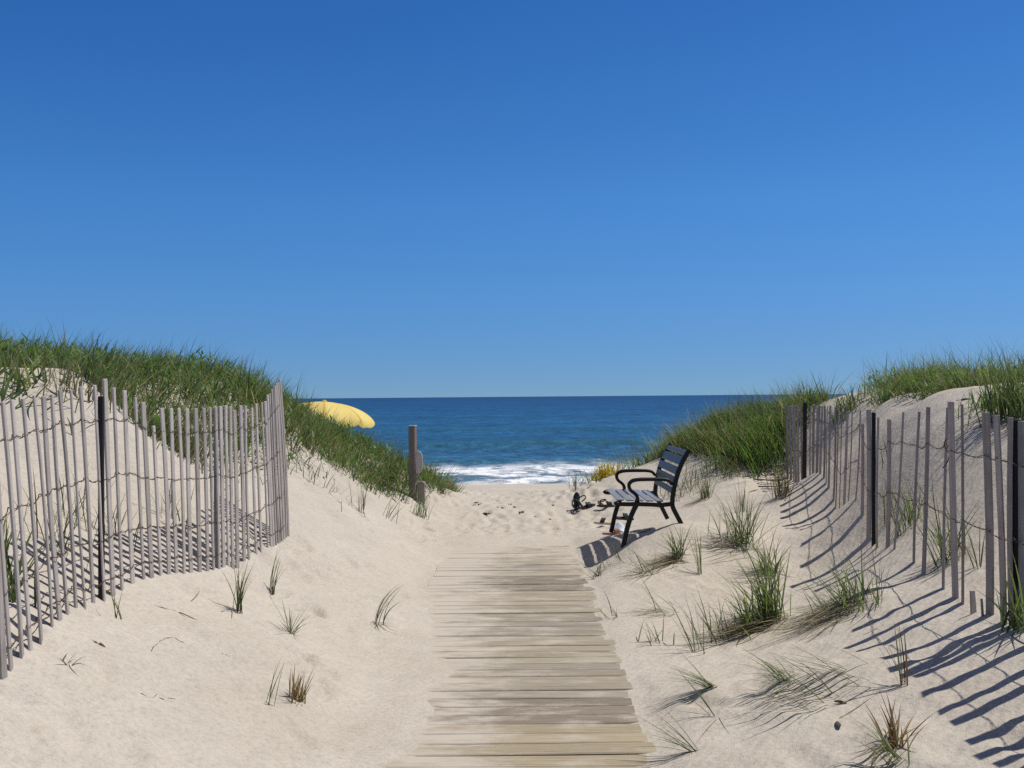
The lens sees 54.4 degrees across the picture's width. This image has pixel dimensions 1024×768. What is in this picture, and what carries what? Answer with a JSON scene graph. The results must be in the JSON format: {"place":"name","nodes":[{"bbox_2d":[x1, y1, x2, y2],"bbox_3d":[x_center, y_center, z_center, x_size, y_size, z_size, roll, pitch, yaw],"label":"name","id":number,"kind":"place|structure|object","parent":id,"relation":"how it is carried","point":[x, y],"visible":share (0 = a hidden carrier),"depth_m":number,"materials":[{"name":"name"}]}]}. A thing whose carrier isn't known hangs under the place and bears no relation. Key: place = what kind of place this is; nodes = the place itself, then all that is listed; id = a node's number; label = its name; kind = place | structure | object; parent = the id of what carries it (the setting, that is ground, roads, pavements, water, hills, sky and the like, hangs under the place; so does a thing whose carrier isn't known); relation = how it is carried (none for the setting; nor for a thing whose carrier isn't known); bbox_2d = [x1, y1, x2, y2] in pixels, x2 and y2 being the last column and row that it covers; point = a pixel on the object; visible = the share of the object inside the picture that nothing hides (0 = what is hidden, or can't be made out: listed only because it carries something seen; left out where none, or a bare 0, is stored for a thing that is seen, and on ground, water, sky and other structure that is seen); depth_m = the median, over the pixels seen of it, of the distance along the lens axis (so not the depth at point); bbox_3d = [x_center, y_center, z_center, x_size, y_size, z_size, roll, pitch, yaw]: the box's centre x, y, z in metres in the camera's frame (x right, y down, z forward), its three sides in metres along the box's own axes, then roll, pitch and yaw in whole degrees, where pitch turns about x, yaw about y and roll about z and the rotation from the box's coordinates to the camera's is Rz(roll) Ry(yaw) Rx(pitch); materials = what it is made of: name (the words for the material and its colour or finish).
{"place":"outdoors","nodes":[
{"label":"outdoors","id":0,"kind":"place"},
{"bbox_2d":[0,320,466,505],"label":"dune grass","id":1,"kind":"structure","parent":0,"point":[153,368],"depth_m":10.94,"materials":[{"name":"green plant"}]},
{"bbox_2d":[0,365,1023,767],"bbox_3d":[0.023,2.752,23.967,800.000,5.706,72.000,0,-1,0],"label":"sand","id":2,"kind":"structure","parent":0,"point":[366,705],"depth_m":6.23,"materials":[{"name":"beige sand"}]},
{"bbox_2d":[1,491,67,607],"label":"grass tuft","id":3,"kind":"object","parent":2,"relation":"on","point":[11,592],"visible":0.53,"depth_m":4.73,"materials":[{"name":"green plant"}]},
{"bbox_2d":[0,345,73,434],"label":"grass tuft","id":4,"kind":"object","parent":2,"relation":"on","point":[19,383],"visible":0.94,"depth_m":7.66,"materials":[{"name":"green plant"}]},
{"bbox_2d":[0,472,97,570],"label":"grass tuft","id":5,"kind":"object","parent":2,"relation":"on","point":[37,522],"visible":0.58,"depth_m":5.68,"materials":[{"name":"green plant"}]},
{"bbox_2d":[21,338,116,412],"bbox_3d":[-3.524,-0.100,7.917,0.721,0.678,0.795,0,-1,-23],"label":"grass tuft","id":6,"kind":"object","parent":2,"relation":"on","point":[69,377],"visible":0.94,"depth_m":7.89,"materials":[{"name":"green plant"}]},
{"bbox_2d":[58,649,90,665],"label":"grass tuft","id":7,"kind":"object","parent":2,"relation":"on","point":[69,660],"visible":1,"depth_m":4.45,"materials":[{"name":"green plant"}]},
{"bbox_2d":[53,457,123,530],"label":"grass tuft","id":8,"kind":"object","parent":2,"relation":"on","point":[83,507],"visible":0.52,"depth_m":6.24,"materials":[{"name":"green plant"}]},
{"bbox_2d":[50,350,153,429],"bbox_3d":[-3.381,0.056,8.024,0.698,0.738,0.811,-1,-1,16],"label":"grass tuft","id":9,"kind":"object","parent":2,"relation":"on","point":[96,384],"visible":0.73,"depth_m":8.09,"materials":[{"name":"green plant"}]},
{"bbox_2d":[109,583,122,619],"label":"grass tuft","id":10,"kind":"object","parent":2,"relation":"on","point":[114,604],"visible":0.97,"depth_m":5.26,"materials":[{"name":"green plant"}]},
{"bbox_2d":[94,493,142,552],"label":"grass tuft","id":11,"kind":"object","parent":2,"relation":"on","point":[121,525],"visible":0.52,"depth_m":6.39,"materials":[{"name":"green plant"}]},
{"bbox_2d":[0,379,289,679],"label":"sand fence","id":12,"kind":"object","parent":2,"relation":"on","point":[274,421],"visible":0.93,"depth_m":6.00,"materials":[{"name":"grey wood"}]},
{"bbox_2d":[110,374,200,469],"bbox_3d":[-3.084,0.329,8.594,0.702,0.855,0.838,0,-1,-28],"label":"grass tuft","id":13,"kind":"object","parent":2,"relation":"on","point":[147,407],"visible":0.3,"depth_m":8.54,"materials":[{"name":"green plant"}]},
{"bbox_2d":[142,482,194,531],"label":"grass tuft","id":14,"kind":"object","parent":2,"relation":"on","point":[170,498],"visible":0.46,"depth_m":7.14,"materials":[{"name":"green plant"}]},
{"bbox_2d":[155,605,195,619],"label":"twig","id":15,"kind":"object","parent":2,"relation":"on","point":[178,612],"visible":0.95,"depth_m":5.79,"materials":[{"name":"brown wood"}]},
{"bbox_2d":[116,395,240,500],"bbox_3d":[-2.873,0.528,8.552,1.027,0.967,1.289,0,-1,-25],"label":"grass tuft","id":16,"kind":"object","parent":2,"relation":"on","point":[201,462],"visible":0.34,"depth_m":8.48,"materials":[{"name":"green plant"}]},
{"bbox_2d":[219,557,252,612],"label":"grass tuft","id":17,"kind":"object","parent":2,"relation":"on","point":[239,596],"visible":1,"depth_m":6.29,"materials":[{"name":"green plant"}]},
{"bbox_2d":[266,656,284,705],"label":"grass tuft","id":18,"kind":"object","parent":2,"relation":"on","point":[271,693],"visible":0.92,"depth_m":5.03,"materials":[{"name":"green plant"}]},
{"bbox_2d":[270,549,288,594],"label":"grass tuft","id":19,"kind":"object","parent":2,"relation":"on","point":[272,586],"visible":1,"depth_m":7.12,"materials":[{"name":"green plant"}]},
{"bbox_2d":[274,601,312,634],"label":"grass tuft","id":20,"kind":"object","parent":2,"relation":"on","point":[290,628],"visible":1,"depth_m":6.35,"materials":[{"name":"green plant"}]},
{"bbox_2d":[262,363,329,454],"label":"grass tuft","id":21,"kind":"object","parent":2,"relation":"on","point":[296,400],"visible":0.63,"depth_m":12.31,"materials":[{"name":"green plant"}]},
{"bbox_2d":[289,667,314,703],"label":"grass tuft","id":22,"kind":"object","parent":2,"relation":"on","point":[296,689],"visible":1,"depth_m":5.14,"materials":[{"name":"brown plant"}]},
{"bbox_2d":[288,450,333,493],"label":"grass tuft","id":23,"kind":"object","parent":2,"relation":"on","point":[313,471],"visible":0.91,"depth_m":10.95,"materials":[{"name":"green plant"}]},
{"bbox_2d":[303,447,367,518],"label":"grass tuft","id":24,"kind":"object","parent":2,"relation":"on","point":[334,488],"visible":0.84,"depth_m":11.18,"materials":[{"name":"green plant"}]},
{"bbox_2d":[303,400,374,427],"bbox_3d":[-4.349,1.615,22.948,2.209,2.498,2.205,-1,-1,11],"label":"beach umbrella","id":25,"kind":"object","parent":2,"relation":"on","point":[356,415],"visible":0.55,"depth_m":22.35,"materials":[{"name":"yellow fabric"}]},
{"bbox_2d":[348,478,369,513],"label":"grass tuft","id":26,"kind":"object","parent":2,"relation":"on","point":[364,502],"visible":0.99,"depth_m":11.32,"materials":[{"name":"green plant"}]},
{"bbox_2d":[373,582,406,627],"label":"grass tuft","id":27,"kind":"object","parent":2,"relation":"on","point":[377,615],"visible":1,"depth_m":7.23,"materials":[{"name":"green plant"}]},
{"bbox_2d":[383,492,407,524],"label":"grass tuft","id":28,"kind":"object","parent":2,"relation":"on","point":[393,509],"visible":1,"depth_m":11.82,"materials":[{"name":"green plant"}]},
{"bbox_2d":[408,425,430,502],"bbox_3d":[-1.284,1.284,13.974,0.328,1.410,0.100,-1,-1,13],"label":"wooden post","id":29,"kind":"object","parent":2,"relation":"on","point":[415,461],"visible":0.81,"depth_m":13.96,"materials":[{"name":"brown wood"}]},
{"bbox_2d":[410,491,434,519],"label":"grass tuft","id":30,"kind":"object","parent":2,"relation":"on","point":[422,515],"visible":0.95,"depth_m":13.30,"materials":[{"name":"green plant"}]},
{"bbox_2d":[382,545,656,767],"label":"boardwalk","id":31,"kind":"structure","parent":2,"relation":"on","point":[538,679],"depth_m":6.16,"materials":[{"name":"beige wood"}]},
{"bbox_2d":[572,469,576,489],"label":"weed","id":32,"kind":"object","parent":2,"relation":"on","point":[575,483],"visible":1,"depth_m":15.44,"materials":[{"name":"green plant"}]},
{"bbox_2d":[572,492,579,510],"bbox_3d":[0.919,1.671,14.310,0.113,0.280,0.140,-1,-21,10],"label":"sandal","id":33,"kind":"object","parent":2,"relation":"on","point":[576,504],"visible":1,"depth_m":14.32,"materials":[{"name":"black rubber"}]},
{"bbox_2d":[563,466,590,487],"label":"weed","id":34,"kind":"object","parent":2,"relation":"on","point":[578,478],"visible":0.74,"depth_m":16.59,"materials":[{"name":"green plant"}]},
{"bbox_2d":[578,495,594,509],"bbox_3d":[1.068,1.693,14.339,0.280,0.199,0.113,-13,23,-18],"label":"sandal","id":35,"kind":"object","parent":2,"relation":"on","point":[588,505],"visible":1,"depth_m":14.33,"materials":[{"name":"black rubber"}]},
{"bbox_2d":[574,558,606,578],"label":"grass tuft","id":36,"kind":"object","parent":2,"relation":"on","point":[585,566],"visible":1,"depth_m":9.26,"materials":[{"name":"green plant"}]},
{"bbox_2d":[594,518,610,524],"bbox_3d":[1.188,1.758,12.769,0.280,0.083,0.099,3,0,8],"label":"sandal","id":37,"kind":"object","parent":2,"relation":"on","point":[602,521],"visible":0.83,"depth_m":12.73},
{"bbox_2d":[583,456,628,480],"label":"yellow plant","id":38,"kind":"object","parent":2,"relation":"on","point":[603,473],"visible":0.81,"depth_m":15.88,"materials":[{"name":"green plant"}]},
{"bbox_2d":[597,499,614,506],"bbox_3d":[1.349,1.698,14.209,0.280,0.110,0.113,-1,5,8],"label":"sandal","id":39,"kind":"object","parent":2,"relation":"on","point":[609,503],"visible":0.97,"depth_m":14.17,"materials":[{"name":"black rubber"}]},
{"bbox_2d":[599,595,617,616],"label":"grass tuft","id":40,"kind":"object","parent":2,"relation":"on","point":[611,610],"visible":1,"depth_m":7.63,"materials":[{"name":"green plant"}]},
{"bbox_2d":[593,541,631,568],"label":"grass tuft","id":41,"kind":"object","parent":2,"relation":"on","point":[618,556],"visible":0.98,"depth_m":9.49,"materials":[{"name":"green plant"}]},
{"bbox_2d":[602,527,623,534],"bbox_3d":[1.157,1.660,11.249,0.280,0.083,0.099,0,-1,-4],"label":"sandal","id":42,"kind":"object","parent":2,"relation":"on","point":[616,531],"visible":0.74,"depth_m":11.22},
{"bbox_2d":[615,522,624,530],"bbox_3d":[1.250,1.644,11.489,0.200,0.116,0.160,0,-1,0],"label":"cloth","id":43,"kind":"object","parent":2,"relation":"on","point":[620,526],"visible":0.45,"depth_m":11.46,"materials":[{"name":"white fabric"}]},
{"bbox_2d":[616,513,633,520],"bbox_3d":[1.434,1.696,12.768,0.280,0.083,0.099,5,11,-8],"label":"sandal","id":44,"kind":"object","parent":2,"relation":"on","point":[624,516],"visible":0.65,"depth_m":12.74,"materials":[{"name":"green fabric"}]},
{"bbox_2d":[618,548,658,578],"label":"grass tuft","id":45,"kind":"object","parent":2,"relation":"on","point":[640,566],"visible":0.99,"depth_m":9.03,"materials":[{"name":"green plant"}]},
{"bbox_2d":[603,443,690,547],"bbox_3d":[1.413,1.160,10.596,0.788,1.000,1.230,0,-1,0],"label":"bench","id":46,"kind":"object","parent":2,"relation":"on","point":[619,495],"visible":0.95,"depth_m":10.21,"materials":[{"name":"black metal"}]},
{"bbox_2d":[626,578,678,614],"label":"grass tuft","id":47,"kind":"object","parent":2,"relation":"on","point":[655,608],"visible":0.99,"depth_m":7.78,"materials":[{"name":"green plant"}]},
{"bbox_2d":[637,618,674,646],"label":"grass tuft","id":48,"kind":"object","parent":2,"relation":"on","point":[657,638],"visible":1,"depth_m":6.84,"materials":[{"name":"green plant"}]},
{"bbox_2d":[627,706,697,752],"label":"grass tuft","id":49,"kind":"object","parent":2,"relation":"on","point":[683,746],"visible":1,"depth_m":4.66,"materials":[{"name":"green plant"}]},
{"bbox_2d":[628,522,707,570],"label":"grass tuft","id":50,"kind":"object","parent":2,"relation":"on","point":[673,548],"visible":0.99,"depth_m":9.23,"materials":[{"name":"green plant"}]},
{"bbox_2d":[639,456,724,507],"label":"grass tuft","id":51,"kind":"object","parent":2,"relation":"on","point":[686,483],"visible":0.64,"depth_m":13.89,"materials":[{"name":"green plant"}]},
{"bbox_2d":[656,650,715,689],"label":"grass tuft","id":52,"kind":"object","parent":2,"relation":"on","point":[709,684],"visible":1,"depth_m":5.43,"materials":[{"name":"green plant"}]},
{"bbox_2d":[670,597,704,653],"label":"grass tuft","id":53,"kind":"object","parent":2,"relation":"on","point":[687,636],"visible":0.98,"depth_m":6.51,"materials":[{"name":"green plant"}]},
{"bbox_2d":[687,526,701,574],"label":"grass tuft","id":54,"kind":"object","parent":2,"relation":"on","point":[699,569],"visible":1,"depth_m":9.01,"materials":[{"name":"green plant"}]},
{"bbox_2d":[676,668,715,722],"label":"grass tuft","id":55,"kind":"object","parent":2,"relation":"on","point":[700,696],"visible":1,"depth_m":5.09,"materials":[{"name":"green plant"}]},
{"bbox_2d":[682,479,716,502],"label":"grass tuft","id":56,"kind":"object","parent":2,"relation":"on","point":[705,491],"visible":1,"depth_m":13.11,"materials":[{"name":"green plant"}]},
{"bbox_2d":[661,589,743,644],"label":"grass tuft","id":57,"kind":"object","parent":2,"relation":"on","point":[707,625],"visible":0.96,"depth_m":6.75,"materials":[{"name":"green plant"}]},
{"bbox_2d":[705,508,731,541],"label":"grass tuft","id":58,"kind":"object","parent":2,"relation":"on","point":[717,527],"visible":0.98,"depth_m":9.62,"materials":[{"name":"green plant"}]},
{"bbox_2d":[688,427,750,475],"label":"grass tuft","id":59,"kind":"object","parent":2,"relation":"on","point":[719,457],"visible":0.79,"depth_m":14.41,"materials":[{"name":"green plant"}]},
{"bbox_2d":[680,452,781,486],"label":"grass tuft","id":60,"kind":"object","parent":2,"relation":"on","point":[735,471],"visible":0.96,"depth_m":13.89,"materials":[{"name":"green plant"}]},
{"bbox_2d":[688,483,784,554],"bbox_3d":[2.153,1.270,9.566,1.159,0.723,0.641,0,-1,-13],"label":"grass tuft","id":61,"kind":"object","parent":2,"relation":"on","point":[740,532],"visible":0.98,"depth_m":9.52,"materials":[{"name":"green plant"}]},
{"bbox_2d":[732,474,745,511],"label":"grass tuft","id":62,"kind":"object","parent":2,"relation":"on","point":[741,503],"visible":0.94,"depth_m":11.68,"materials":[{"name":"green plant"}]},
{"bbox_2d":[686,573,792,638],"bbox_3d":[1.514,1.525,6.803,0.818,0.432,0.576,0,-1,-30],"label":"grass tuft","id":63,"kind":"object","parent":2,"relation":"on","point":[747,614],"visible":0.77,"depth_m":6.84,"materials":[{"name":"green plant"}]},
{"bbox_2d":[681,538,797,645],"bbox_3d":[1.560,1.425,6.885,0.910,0.690,0.779,0,-1,0],"label":"grass tuft","id":64,"kind":"object","parent":2,"relation":"on","point":[771,593],"visible":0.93,"depth_m":6.85,"materials":[{"name":"green plant"}]},
{"bbox_2d":[723,526,797,582],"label":"grass tuft","id":65,"kind":"object","parent":2,"relation":"on","point":[762,559],"visible":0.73,"depth_m":8.98,"materials":[{"name":"green plant"}]},
{"bbox_2d":[728,647,794,686],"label":"grass tuft","id":66,"kind":"object","parent":2,"relation":"on","point":[779,672],"visible":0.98,"depth_m":5.30,"materials":[{"name":"green plant"}]},
{"bbox_2d":[756,456,803,500],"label":"grass tuft","id":67,"kind":"object","parent":2,"relation":"on","point":[780,494],"visible":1,"depth_m":11.81,"materials":[{"name":"green plant"}]},
{"bbox_2d":[731,658,858,710],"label":"grass tuft","id":68,"kind":"object","parent":2,"relation":"on","point":[801,691],"visible":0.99,"depth_m":4.96,"materials":[{"name":"green plant"}]},
{"bbox_2d":[749,642,870,691],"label":"grass tuft","id":69,"kind":"object","parent":2,"relation":"on","point":[812,669],"visible":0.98,"depth_m":5.17,"materials":[{"name":"green plant"}]},
{"bbox_2d":[738,544,890,638],"bbox_3d":[1.970,1.357,6.612,1.100,0.638,0.772,0,-1,0],"label":"grass tuft","id":70,"kind":"object","parent":2,"relation":"on","point":[842,601],"visible":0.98,"depth_m":6.58,"materials":[{"name":"green plant"}]},
{"bbox_2d":[834,700,846,703],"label":"dried leaf","id":71,"kind":"object","parent":2,"relation":"on","point":[840,701],"visible":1,"depth_m":4.91,"materials":[{"name":"brown plant"}]},
{"bbox_2d":[822,377,878,425],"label":"grass tuft","id":72,"kind":"object","parent":2,"relation":"on","point":[848,402],"visible":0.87,"depth_m":13.92,"materials":[{"name":"green plant"}]},
{"bbox_2d":[812,706,909,766],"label":"grass tuft","id":73,"kind":"object","parent":2,"relation":"on","point":[896,755],"visible":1,"depth_m":4.18,"materials":[{"name":"green plant"}]},
{"bbox_2d":[846,537,892,612],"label":"grass tuft","id":74,"kind":"object","parent":2,"relation":"on","point":[877,597],"visible":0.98,"depth_m":6.48,"materials":[{"name":"green plant"}]},
{"bbox_2d":[864,439,893,472],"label":"grass tuft","id":75,"kind":"object","parent":2,"relation":"on","point":[883,454],"visible":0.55,"depth_m":9.56,"materials":[{"name":"green plant"}]},
{"bbox_2d":[861,623,907,686],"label":"grass tuft","id":76,"kind":"object","parent":2,"relation":"on","point":[905,680],"visible":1,"depth_m":4.96,"materials":[{"name":"plant"}]},
{"bbox_2d":[878,457,904,528],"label":"grass tuft","id":77,"kind":"object","parent":2,"relation":"on","point":[884,500],"visible":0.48,"depth_m":8.78,"materials":[{"name":"green plant"}]},
{"bbox_2d":[850,690,938,767],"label":"grass tuft","id":78,"kind":"object","parent":2,"relation":"on","point":[893,731],"visible":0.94,"depth_m":4.29,"materials":[{"name":"green plant"}]},
{"bbox_2d":[872,475,933,545],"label":"grass tuft","id":79,"kind":"object","parent":2,"relation":"on","point":[910,512],"visible":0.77,"depth_m":8.12,"materials":[{"name":"green plant"}]},
{"bbox_2d":[785,402,1023,627],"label":"sand fence","id":80,"kind":"object","parent":2,"relation":"on","point":[1015,491],"visible":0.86,"depth_m":6.06,"materials":[{"name":"grey wood"}]},
{"bbox_2d":[900,489,983,569],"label":"grass tuft","id":81,"kind":"object","parent":2,"relation":"on","point":[938,535],"visible":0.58,"depth_m":6.80,"materials":[{"name":"green plant"}]},
{"bbox_2d":[960,522,984,568],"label":"grass tuft","id":82,"kind":"object","parent":2,"relation":"on","point":[980,562],"visible":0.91,"depth_m":6.41,"materials":[{"name":"green plant"}]},
{"bbox_2d":[970,591,976,614],"bbox_3d":[2.610,1.275,5.635,0.043,0.206,0.029,0,-1,-17],"label":"broken picket","id":83,"kind":"object","parent":2,"relation":"on","point":[973,609],"visible":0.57,"depth_m":5.63,"materials":[{"name":"grey wood"}]},
{"bbox_2d":[954,383,1006,419],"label":"grass tuft","id":84,"kind":"object","parent":2,"relation":"on","point":[979,401],"visible":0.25,"depth_m":9.09,"materials":[{"name":"green plant"}]},
{"bbox_2d":[980,599,983,616],"bbox_3d":[2.600,1.276,5.500,0.017,0.176,0.032,0,-1,0],"label":"broken picket","id":85,"kind":"object","parent":2,"relation":"on","point":[982,608],"visible":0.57,"depth_m":5.50,"materials":[{"name":"grey wood"}]},
{"bbox_2d":[962,556,1023,635],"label":"grass tuft","id":86,"kind":"object","parent":2,"relation":"on","point":[1017,619],"visible":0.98,"depth_m":5.12,"materials":[{"name":"green plant"}]},
{"bbox_2d":[964,346,1023,427],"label":"grass tuft","id":87,"kind":"object","parent":2,"relation":"on","point":[991,409],"visible":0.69,"depth_m":8.64,"materials":[{"name":"green plant"}]},
{"bbox_2d":[994,354,1023,430],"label":"grass tuft","id":88,"kind":"object","parent":2,"relation":"on","point":[1021,409],"visible":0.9,"depth_m":8.31,"materials":[{"name":"green plant"}]},
{"bbox_2d":[0,0,1023,398],"label":"sky","id":89,"kind":"structure","parent":0,"point":[365,198],"materials":[{"name":"blue"}]},
{"bbox_2d":[292,394,846,483],"bbox_3d":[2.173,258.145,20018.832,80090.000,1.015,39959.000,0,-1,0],"label":"sea","id":90,"kind":"structure","parent":0,"point":[523,440],"depth_m":111.18,"materials":[{"name":"liquid"}]},
{"bbox_2d":[580,425,648,482],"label":"dune grass","id":91,"kind":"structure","parent":0,"point":[633,463],"depth_m":17.25,"materials":[{"name":"plant"}]},
{"bbox_2d":[626,371,851,480],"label":"dune grass","id":92,"kind":"structure","parent":0,"point":[697,437],"depth_m":15.29,"materials":[{"name":"green plant"}]},
{"bbox_2d":[847,337,1023,410],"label":"dune grass","id":93,"kind":"structure","parent":0,"point":[935,378],"depth_m":12.55,"materials":[{"name":"green plant"}]}
]}

